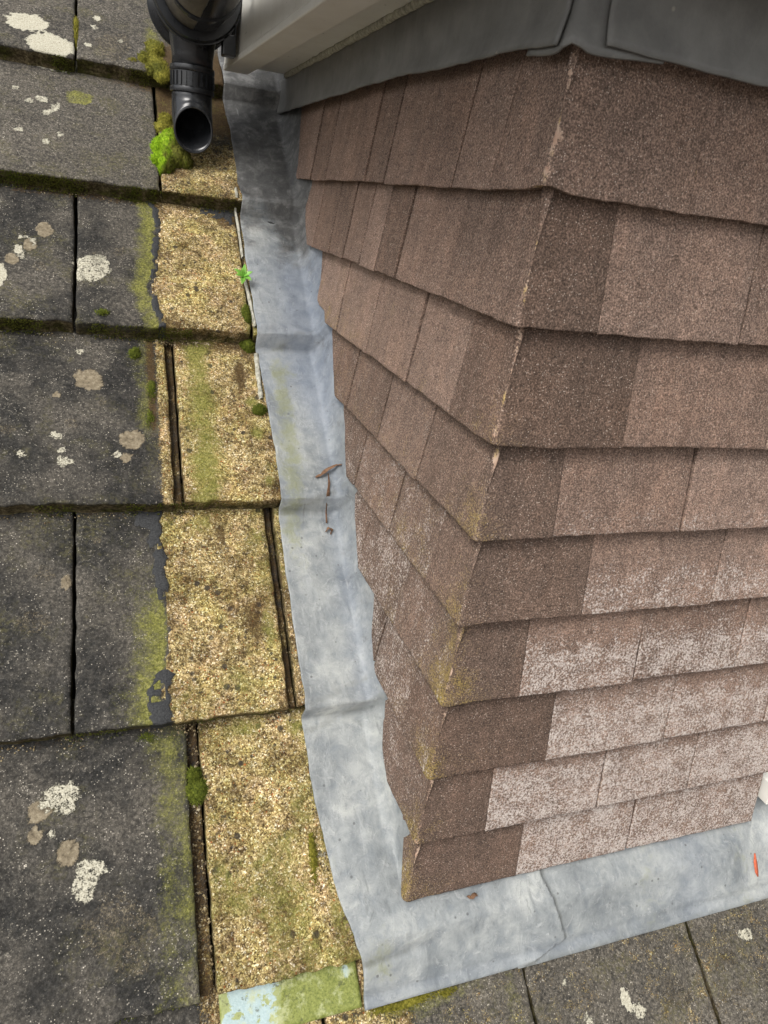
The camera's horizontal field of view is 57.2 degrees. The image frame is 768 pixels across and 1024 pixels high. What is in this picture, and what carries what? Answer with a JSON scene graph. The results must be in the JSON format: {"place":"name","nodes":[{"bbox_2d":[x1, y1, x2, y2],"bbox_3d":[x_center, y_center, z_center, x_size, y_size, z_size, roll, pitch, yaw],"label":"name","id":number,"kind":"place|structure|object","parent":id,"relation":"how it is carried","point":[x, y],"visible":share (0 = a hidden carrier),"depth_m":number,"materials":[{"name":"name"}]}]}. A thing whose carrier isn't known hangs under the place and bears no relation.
{"place":"outdoors","nodes":[
{"label":"outdoors","id":0,"kind":"place"},
{"bbox_2d":[72,3,270,940],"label":"roof deck","id":1,"kind":"structure","parent":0,"point":[75,521],"depth_m":0.97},
{"bbox_2d":[0,311,181,514],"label":"roof tile","id":2,"kind":"object","parent":1,"relation":"on","point":[77,434],"visible":0.85,"depth_m":0.98,"materials":[{"name":"concrete"}]},
{"bbox_2d":[75,185,250,343],"bbox_3d":[-0.366,-0.418,1.161,0.258,0.219,0.287,-1,25,-20],"label":"roof tile","id":3,"kind":"object","parent":2,"relation":"on","point":[158,266],"visible":0.88,"depth_m":1.12,"materials":[{"name":"concrete"}]},
{"bbox_2d":[0,59,159,201],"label":"roof tile","id":4,"kind":"object","parent":3,"relation":"on","point":[97,134],"visible":0.88,"depth_m":1.19,"materials":[{"name":"concrete"}]},
{"bbox_2d":[154,87,241,212],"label":"roof tile","id":5,"kind":"object","parent":3,"relation":"on","point":[211,173],"visible":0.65,"depth_m":1.23,"materials":[{"name":"concrete"}]},
{"bbox_2d":[137,38,169,84],"bbox_3d":[-0.425,-0.832,1.296,0.068,0.083,0.092,-1,25,-20],"label":"moss clump","id":6,"kind":"object","parent":5,"relation":"on","point":[155,65],"visible":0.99,"depth_m":1.29,"materials":[{"name":"plant"}]},
{"bbox_2d":[153,111,173,133],"bbox_3d":[-0.389,-0.691,1.262,0.051,0.051,0.054,-1,25,-20],"label":"moss clump","id":7,"kind":"object","parent":5,"relation":"on","point":[164,121],"visible":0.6,"depth_m":1.25,"materials":[{"name":"plant"}]},
{"bbox_2d":[148,127,193,175],"bbox_3d":[-0.375,-0.624,1.223,0.077,0.086,0.084,-14,32,-41],"label":"moss cushion","id":8,"kind":"object","parent":5,"relation":"on","point":[169,155],"visible":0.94,"depth_m":1.21,"materials":[{"name":"plant"}]},
{"bbox_2d":[234,264,251,283],"bbox_3d":[-0.227,-0.386,1.142,0.030,0.030,0.024,-7,28,-31],"label":"seedling","id":9,"kind":"object","parent":3,"relation":"on","point":[243,273],"visible":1,"depth_m":1.14,"materials":[{"name":"green plant"}]},
{"bbox_2d":[240,304,251,324],"bbox_3d":[-0.221,-0.316,1.132,0.024,0.036,0.038,-1,25,-20],"label":"moss clump","id":10,"kind":"object","parent":3,"relation":"on","point":[245,311],"visible":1,"depth_m":1.13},
{"bbox_2d":[77,0,223,98],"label":"roof tile","id":11,"kind":"object","parent":1,"relation":"on","point":[113,35],"visible":0.53,"depth_m":1.30,"materials":[{"name":"concrete"}]},
{"bbox_3d":[0.127,-0.238,1.351,0.509,1.010,1.316,-1,25,-20],"label":"dormer wall","id":12,"kind":"object","parent":1,"relation":"on","visible":0},
{"bbox_2d":[298,105,308,161],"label":"wall tile","id":13,"kind":"object","parent":12,"relation":"attached to","point":[304,112],"depth_m":1.26,"materials":[{"name":"tile"}]},
{"bbox_2d":[296,99,326,179],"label":"wall tile","id":14,"kind":"object","parent":12,"relation":"attached to","point":[312,130],"depth_m":1.20,"materials":[{"name":"ceramic"}]},
{"bbox_2d":[305,181,325,246],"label":"wall tile","id":15,"kind":"object","parent":12,"relation":"attached to","point":[314,203],"depth_m":1.18,"materials":[{"name":"tile"}]},
{"bbox_2d":[311,95,341,181],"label":"wall tile","id":16,"kind":"object","parent":12,"relation":"attached to","point":[328,128],"depth_m":1.11,"materials":[{"name":"tile"}]},
{"bbox_2d":[223,0,433,78],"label":"eaves boards","id":17,"kind":"object","parent":12,"relation":"on","point":[288,38],"visible":0.99,"depth_m":0.94,"materials":[{"name":"paint"}]},
{"bbox_2d":[165,0,241,31],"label":"gutter","id":18,"kind":"object","parent":17,"relation":"attached to","point":[203,15],"visible":1,"depth_m":1.01,"materials":[{"name":"black plastic"}]},
{"bbox_2d":[147,0,241,69],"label":"gutter outlet","id":19,"kind":"object","parent":18,"relation":"attached to","point":[190,46],"visible":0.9,"depth_m":1.14,"materials":[{"name":"black plastic"}]},
{"bbox_2d":[169,62,214,153],"bbox_3d":[-0.329,-0.686,1.207,0.074,0.131,0.078,-1,25,-20],"label":"pipe shoe","id":20,"kind":"object","parent":19,"relation":"attached to","point":[191,87],"visible":1,"depth_m":1.18,"materials":[{"name":"black plastic"}]},
{"bbox_2d":[277,0,572,113],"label":"lead cover","id":21,"kind":"object","parent":17,"relation":"attached to","point":[435,35],"visible":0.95,"depth_m":0.70,"materials":[{"name":"metal"}]},
{"bbox_2d":[526,0,663,64],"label":"lead cover","id":22,"kind":"object","parent":17,"relation":"attached to","point":[585,29],"visible":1,"depth_m":0.50,"materials":[{"name":"metal"}]},
{"bbox_2d":[606,0,767,86],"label":"lead cover","id":23,"kind":"object","parent":17,"relation":"attached to","point":[726,38],"visible":1,"depth_m":0.52,"materials":[{"name":"metal"}]},
{"bbox_2d":[313,181,343,253],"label":"wall tile","id":24,"kind":"object","parent":12,"relation":"attached to","point":[327,215],"depth_m":1.10,"materials":[{"name":"ceramic"}]},
{"bbox_2d":[317,253,351,330],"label":"wall tile","id":25,"kind":"object","parent":12,"relation":"attached to","point":[333,282],"depth_m":1.09,"materials":[{"name":"tile"}]},
{"bbox_2d":[329,181,359,258],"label":"wall tile","id":26,"kind":"object","parent":12,"relation":"attached to","point":[346,205],"depth_m":1.03,"materials":[{"name":"tile"}]},
{"bbox_2d":[325,86,367,181],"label":"wall tile","id":27,"kind":"object","parent":12,"relation":"attached to","point":[346,133],"depth_m":1.02,"materials":[{"name":"tile"}]},
{"bbox_2d":[332,329,360,406],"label":"wall tile","id":28,"kind":"object","parent":12,"relation":"attached to","point":[346,354],"depth_m":1.04,"materials":[{"name":"tile"}]},
{"bbox_2d":[344,406,368,484],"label":"wall tile","id":29,"kind":"object","parent":12,"relation":"attached to","point":[356,432],"depth_m":1.01,"materials":[{"name":"tile"}]},
{"bbox_2d":[337,262,383,352],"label":"wall tile","id":30,"kind":"object","parent":12,"relation":"attached to","point":[361,297],"depth_m":0.97,"materials":[{"name":"ceramic"}]},
{"bbox_2d":[343,182,377,263],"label":"wall tile","id":31,"kind":"object","parent":12,"relation":"attached to","point":[366,192],"depth_m":0.96,"materials":[{"name":"tile"}]},
{"bbox_2d":[355,491,372,563],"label":"wall tile","id":32,"kind":"object","parent":12,"relation":"attached to","point":[363,512],"depth_m":0.99,"materials":[{"name":"ceramic"}]},
{"bbox_2d":[348,80,387,181],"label":"wall tile","id":33,"kind":"object","parent":12,"relation":"attached to","point":[373,102],"depth_m":0.93,"materials":[{"name":"tile"}]},
{"bbox_2d":[347,350,393,438],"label":"wall tile","id":34,"kind":"object","parent":12,"relation":"attached to","point":[370,391],"depth_m":0.94,"materials":[{"name":"ceramic"}]},
{"bbox_2d":[359,183,393,271],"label":"wall tile","id":35,"kind":"object","parent":12,"relation":"attached to","point":[376,223],"depth_m":0.90,"materials":[{"name":"tile"}]},
{"bbox_2d":[372,595,387,660],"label":"wall tile","id":36,"kind":"object","parent":12,"relation":"attached to","point":[380,617],"depth_m":0.93,"materials":[{"name":"tile"}]},
{"bbox_2d":[355,432,405,531],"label":"wall tile","id":37,"kind":"object","parent":12,"relation":"attached to","point":[380,478],"depth_m":0.91,"materials":[{"name":"ceramic"}]},
{"bbox_2d":[358,512,410,623],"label":"wall tile","id":38,"kind":"object","parent":12,"relation":"attached to","point":[384,564],"depth_m":0.90,"materials":[{"name":"tile"}]},
{"bbox_2d":[365,74,408,182],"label":"wall tile","id":39,"kind":"object","parent":12,"relation":"attached to","point":[387,126],"depth_m":0.86,"materials":[{"name":"ceramic"}]},
{"bbox_2d":[374,618,417,722],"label":"wall tile","id":40,"kind":"object","parent":12,"relation":"attached to","point":[395,666],"depth_m":0.87,"materials":[{"name":"tile"}]},
{"bbox_2d":[375,186,417,277],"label":"wall tile","id":41,"kind":"object","parent":12,"relation":"attached to","point":[395,229],"depth_m":0.84,"materials":[{"name":"stone"}]},
{"bbox_2d":[366,274,429,381],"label":"wall tile","id":42,"kind":"object","parent":12,"relation":"attached to","point":[401,307],"depth_m":0.84,"materials":[{"name":"tile"}]},
{"bbox_2d":[377,374,437,479],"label":"wall tile","id":43,"kind":"object","parent":12,"relation":"attached to","point":[406,424],"depth_m":0.81,"materials":[{"name":"tile"}]},
{"bbox_2d":[389,472,446,579],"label":"wall tile","id":44,"kind":"object","parent":12,"relation":"attached to","point":[418,520],"depth_m":0.79,"materials":[{"name":"tile"}]},
{"bbox_2d":[384,66,453,186],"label":"wall tile","id":45,"kind":"object","parent":12,"relation":"attached to","point":[423,102],"depth_m":0.78,"materials":[{"name":"stone"}]},
{"bbox_2d":[396,186,469,295],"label":"wall tile","id":46,"kind":"object","parent":12,"relation":"attached to","point":[431,234],"depth_m":0.74,"materials":[{"name":"stone"}]},
{"bbox_2d":[382,702,493,844],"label":"corner wall tile","id":47,"kind":"object","parent":12,"relation":"attached to","point":[444,808],"visible":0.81,"depth_m":0.81,"materials":[{"name":"ceramic"}]},
{"bbox_2d":[407,293,476,412],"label":"wall tile","id":48,"kind":"object","parent":12,"relation":"attached to","point":[441,347],"depth_m":0.73,"materials":[{"name":"stone"}]},
{"bbox_2d":[424,59,484,188],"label":"wall tile","id":49,"kind":"object","parent":12,"relation":"attached to","point":[457,110],"depth_m":0.69,"materials":[{"name":"stone"}]},
{"bbox_2d":[392,563,529,706],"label":"corner wall tile","id":50,"kind":"object","parent":12,"relation":"attached to","point":[456,664],"visible":0.72,"depth_m":0.74,"materials":[{"name":"tile"}]},
{"bbox_2d":[401,816,523,901],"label":"corner wall tile","id":51,"kind":"object","parent":12,"relation":"attached to","point":[446,865],"visible":0.68,"depth_m":0.85,"materials":[{"name":"tile"}]},
{"bbox_2d":[400,667,556,779],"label":"corner wall tile","id":52,"kind":"object","parent":12,"relation":"attached to","point":[444,742],"visible":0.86,"depth_m":0.78,"materials":[{"name":"tile"}]},
{"bbox_2d":[452,49,526,191],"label":"wall tile","id":53,"kind":"object","parent":12,"relation":"attached to","point":[493,101],"depth_m":0.62,"materials":[{"name":"stone"}]},
{"bbox_2d":[416,406,564,541],"bbox_3d":[0.106,-0.059,0.705,0.084,0.120,0.152,-1,25,-20],"label":"corner wall tile","id":54,"kind":"object","parent":12,"relation":"attached to","point":[478,489],"visible":0.79,"depth_m":0.66,"materials":[{"name":"tile"}]},
{"bbox_2d":[425,512,593,626],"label":"corner wall tile","id":55,"kind":"object","parent":12,"relation":"attached to","point":[469,581],"visible":0.81,"depth_m":0.70,"materials":[{"name":"tile"}]},
{"bbox_2d":[441,187,617,332],"bbox_3d":[0.127,-0.242,0.627,0.080,0.130,0.157,-1,25,-20],"label":"corner wall tile","id":56,"kind":"object","parent":12,"relation":"attached to","point":[538,259],"visible":0.81,"depth_m":0.58,"materials":[{"name":"tile"}]},
{"bbox_2d":[448,312,641,448],"bbox_3d":[0.151,-0.138,0.653,0.137,0.132,0.099,-1,25,-20],"label":"corner wall tile","id":57,"kind":"object","parent":12,"relation":"attached to","point":[533,388],"visible":0.91,"depth_m":0.62,"materials":[{"name":"ceramic"}]},
{"bbox_2d":[485,751,605,830],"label":"wall tile","id":58,"kind":"object","parent":12,"relation":"attached to","point":[524,793],"depth_m":0.85,"materials":[{"name":"tile"}]},
{"bbox_2d":[516,800,634,874],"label":"wall tile","id":59,"kind":"object","parent":12,"relation":"attached to","point":[570,837],"depth_m":0.91,"materials":[{"name":"stone"}]},
{"bbox_2d":[519,609,645,696],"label":"wall tile","id":60,"kind":"object","parent":12,"relation":"attached to","point":[571,653],"depth_m":0.77,"materials":[{"name":"tile"}]},
{"bbox_2d":[489,44,714,214],"bbox_3d":[0.178,-0.318,0.571,0.140,0.124,0.091,-1,25,-20],"label":"corner wall tile","id":61,"kind":"object","parent":12,"relation":"attached to","point":[581,123],"visible":0.84,"depth_m":0.55,"materials":[{"name":"ceramic"}]},
{"bbox_2d":[544,674,676,760],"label":"wall tile","id":62,"kind":"object","parent":12,"relation":"attached to","point":[604,718],"depth_m":0.83,"materials":[{"name":"tile"}]},
{"bbox_2d":[553,447,694,536],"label":"wall tile","id":63,"kind":"object","parent":12,"relation":"attached to","point":[604,491],"depth_m":0.69,"materials":[{"name":"tile"}]},
{"bbox_2d":[518,796,767,968],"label":"lead apron","id":64,"kind":"object","parent":12,"relation":"attached to","point":[601,900],"visible":0.76,"depth_m":0.97,"materials":[{"name":"grey metal"}]},
{"bbox_2d":[596,733,698,806],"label":"wall tile","id":65,"kind":"object","parent":12,"relation":"attached to","point":[640,771],"depth_m":0.90,"materials":[{"name":"tile"}]},
{"bbox_2d":[581,529,725,614],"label":"wall tile","id":66,"kind":"object","parent":12,"relation":"attached to","point":[627,572],"depth_m":0.75,"materials":[{"name":"tile"}]},
{"bbox_2d":[595,203,763,344],"bbox_3d":[0.259,-0.218,0.614,0.159,0.130,0.028,-1,25,-20],"label":"wall tile","id":67,"kind":"object","parent":12,"relation":"attached to","point":[676,277],"depth_m":0.61,"materials":[{"name":"tile"}]},
{"bbox_2d":[633,598,749,679],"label":"wall tile","id":68,"kind":"object","parent":12,"relation":"attached to","point":[674,640],"depth_m":0.82,"materials":[{"name":"ceramic"}]},
{"bbox_2d":[625,773,762,847],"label":"wall tile","id":69,"kind":"object","parent":12,"relation":"attached to","point":[674,814],"depth_m":0.98,"materials":[{"name":"tile"}]},
{"bbox_2d":[622,338,767,449],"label":"wall tile","id":70,"kind":"object","parent":12,"relation":"attached to","point":[692,394],"depth_m":0.68,"materials":[{"name":"tile"}]},
{"bbox_2d":[663,663,767,738],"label":"wall tile","id":71,"kind":"object","parent":12,"relation":"attached to","point":[703,701],"depth_m":0.89,"materials":[{"name":"ceramic"}]},
{"bbox_2d":[679,448,767,531],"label":"wall tile","id":72,"kind":"object","parent":12,"relation":"attached to","point":[727,488],"depth_m":0.74,"materials":[{"name":"tile"}]},
{"bbox_2d":[686,721,767,788],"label":"wall tile","id":73,"kind":"object","parent":12,"relation":"attached to","point":[727,753],"depth_m":0.95,"materials":[{"name":"tile"}]},
{"bbox_2d":[689,75,767,226],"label":"wall tile","id":74,"kind":"object","parent":12,"relation":"attached to","point":[731,181],"depth_m":0.58,"materials":[{"name":"tile"}]},
{"bbox_2d":[711,527,767,601],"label":"wall tile","id":75,"kind":"object","parent":12,"relation":"attached to","point":[742,571],"depth_m":0.80,"materials":[{"name":"tile"}]},
{"bbox_2d":[734,597,767,666],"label":"wall tile","id":76,"kind":"object","parent":12,"relation":"attached to","point":[753,648],"depth_m":0.86,"materials":[{"name":"ceramic"}]},
{"bbox_2d":[738,226,767,345],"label":"wall tile","id":77,"kind":"object","parent":12,"relation":"attached to","point":[754,329],"depth_m":0.65,"materials":[{"name":"tile"}]},
{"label":"roof tile","id":78,"kind":"object","parent":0,"visible":0},
{"bbox_2d":[0,183,75,332],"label":"roof tile","id":79,"kind":"object","parent":78,"relation":"on","point":[37,255],"visible":0.88,"depth_m":1.07,"materials":[{"name":"tile"}]},
{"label":"roof tile","id":80,"kind":"object","parent":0,"visible":0},
{"bbox_2d":[0,0,76,72],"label":"roof tile","id":81,"kind":"object","parent":80,"relation":"on","point":[35,32],"visible":0.98,"depth_m":1.24,"materials":[{"name":"concrete"}]},
{"bbox_3d":[1.208,-0.351,1.852,0.045,0.925,1.570,-1,25,-20],"label":"dormer pier","id":82,"kind":"object","parent":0,"visible":0},
{"bbox_2d":[758,772,767,804],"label":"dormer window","id":83,"kind":"structure","parent":82,"relation":"attached to","point":[763,793],"depth_m":1.02,"materials":[{"name":"white plastic"}]},
{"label":"roof tile","id":84,"kind":"object","parent":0,"visible":0},
{"bbox_2d":[114,941,321,1023],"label":"roof tile","id":85,"kind":"object","parent":84,"relation":"on","point":[205,1010],"visible":0.23,"depth_m":0.77,"materials":[{"name":"concrete"}]},
{"bbox_2d":[0,699,213,1023],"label":"roof tile","id":86,"kind":"object","parent":85,"relation":"on","point":[100,921],"visible":0.81,"depth_m":0.78,"materials":[{"name":"concrete"}]},
{"bbox_2d":[0,511,75,744],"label":"roof tile","id":87,"kind":"object","parent":86,"relation":"on","point":[37,572],"visible":0.84,"depth_m":0.86,"materials":[{"name":"concrete"}]},
{"bbox_2d":[0,54,277,1023],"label":"moss fringe","id":88,"kind":"object","parent":86,"relation":"on","point":[72,186],"visible":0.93,"depth_m":1.10,"materials":[{"name":"plant"}]},
{"bbox_2d":[74,483,294,735],"bbox_3d":[-0.272,0.113,0.949,0.264,0.225,0.295,-1,25,-20],"label":"roof tile","id":89,"kind":"object","parent":86,"relation":"on","point":[179,620],"visible":0.86,"depth_m":0.92,"materials":[{"name":"concrete"}]},
{"bbox_2d":[172,336,281,509],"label":"roof tile","id":90,"kind":"object","parent":89,"relation":"on","point":[227,451],"visible":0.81,"depth_m":1.05,"materials":[{"name":"concrete"}]},
{"bbox_2d":[239,337,254,354],"bbox_3d":[-0.223,-0.274,1.140,0.033,0.042,0.044,-1,25,-20],"label":"moss clump","id":91,"kind":"object","parent":90,"relation":"on","point":[248,346],"visible":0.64,"depth_m":1.13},
{"bbox_2d":[251,403,267,416],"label":"moss clump","id":92,"kind":"object","parent":90,"relation":"on","point":[259,409],"visible":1,"depth_m":1.08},
{"bbox_2d":[183,766,210,806],"bbox_3d":[-0.228,0.331,0.851,0.038,0.038,0.033,25,29,35],"label":"moss clump","id":93,"kind":"object","parent":86,"relation":"on","point":[196,788],"visible":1,"depth_m":0.85,"materials":[{"name":"plant"}]},
{"bbox_2d":[218,961,361,1023],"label":"flashing slip","id":94,"kind":"object","parent":85,"relation":"on","point":[306,997],"visible":0.57,"depth_m":0.80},
{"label":"roof tile","id":95,"kind":"object","parent":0,"visible":0},
{"bbox_2d":[321,959,534,1023],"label":"roof tile","id":96,"kind":"object","parent":95,"relation":"on","point":[500,998],"visible":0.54,"depth_m":0.85,"materials":[{"name":"concrete"}]},
{"bbox_2d":[197,706,360,994],"bbox_3d":[-0.104,0.378,0.891,0.242,0.231,0.300,-1,25,-20],"label":"roof tile","id":97,"kind":"object","parent":96,"relation":"on","point":[272,920],"visible":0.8,"depth_m":0.83,"materials":[{"name":"tile"}]},
{"bbox_2d":[0,186,357,974],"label":"grit","id":98,"kind":"object","parent":97,"relation":"on","point":[180,514],"visible":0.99,"depth_m":0.89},
{"bbox_2d":[269,507,304,708],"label":"roof tile","id":99,"kind":"object","parent":97,"relation":"on","point":[280,565],"visible":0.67,"depth_m":0.97,"materials":[{"name":"concrete"}]},
{"bbox_2d":[306,830,319,904],"bbox_3d":[-0.083,0.436,0.841,0.020,0.070,0.077,-1,25,-20],"label":"moss clump","id":100,"kind":"object","parent":97,"relation":"on","point":[313,853],"visible":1,"depth_m":0.85,"materials":[{"name":"plant"}]},
{"bbox_2d":[218,46,565,1010],"bbox_3d":[-0.128,-0.297,1.134,0.278,1.301,1.385,-5,27,-28],"label":"lead flashing","id":101,"kind":"object","parent":96,"relation":"on","point":[420,946],"visible":0.83,"depth_m":0.96,"materials":[{"name":"metal"}]},
{"bbox_2d":[234,187,243,258],"bbox_3d":[-0.249,-0.498,1.211,0.007,0.110,0.099,-1,25,-20],"label":"sealant strip","id":102,"kind":"object","parent":101,"relation":"attached to","point":[237,223],"visible":1,"depth_m":1.22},
{"bbox_2d":[244,279,255,326],"bbox_3d":[-0.219,-0.345,1.147,0.006,0.072,0.098,-3,26,-24],"label":"sealant strip","id":103,"kind":"object","parent":101,"relation":"attached to","point":[250,302],"visible":0.88,"depth_m":1.14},
{"bbox_2d":[254,353,262,398],"bbox_3d":[-0.198,-0.215,1.113,0.010,0.058,0.078,-1,25,-20],"label":"sealant strip","id":104,"kind":"object","parent":101,"relation":"attached to","point":[257,373],"visible":1,"depth_m":1.11,"materials":[{"name":"plastic"}]},
{"bbox_2d":[235,212,285,344],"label":"roof tile","id":105,"kind":"object","parent":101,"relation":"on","point":[253,332],"visible":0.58,"depth_m":1.17,"materials":[{"name":"concrete"}]},
{"bbox_2d":[365,986,457,1017],"bbox_3d":[0.034,0.578,0.833,0.124,0.020,0.020,-1,25,-20],"label":"moss clump","id":106,"kind":"object","parent":96,"relation":"on","point":[403,1004],"visible":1,"depth_m":0.83,"materials":[{"name":"plant"}]},
{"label":"roof tile","id":107,"kind":"object","parent":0,"visible":0},
{"bbox_2d":[522,922,717,1023],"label":"roof tile","id":108,"kind":"object","parent":107,"relation":"on","point":[654,977],"visible":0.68,"depth_m":0.91,"materials":[{"name":"concrete"}]},
{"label":"roof tile","id":109,"kind":"object","parent":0,"visible":0},
{"bbox_2d":[685,898,767,1023],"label":"roof tile","id":110,"kind":"object","parent":109,"relation":"on","point":[730,947],"visible":0.48,"depth_m":0.97,"materials":[{"name":"concrete"}]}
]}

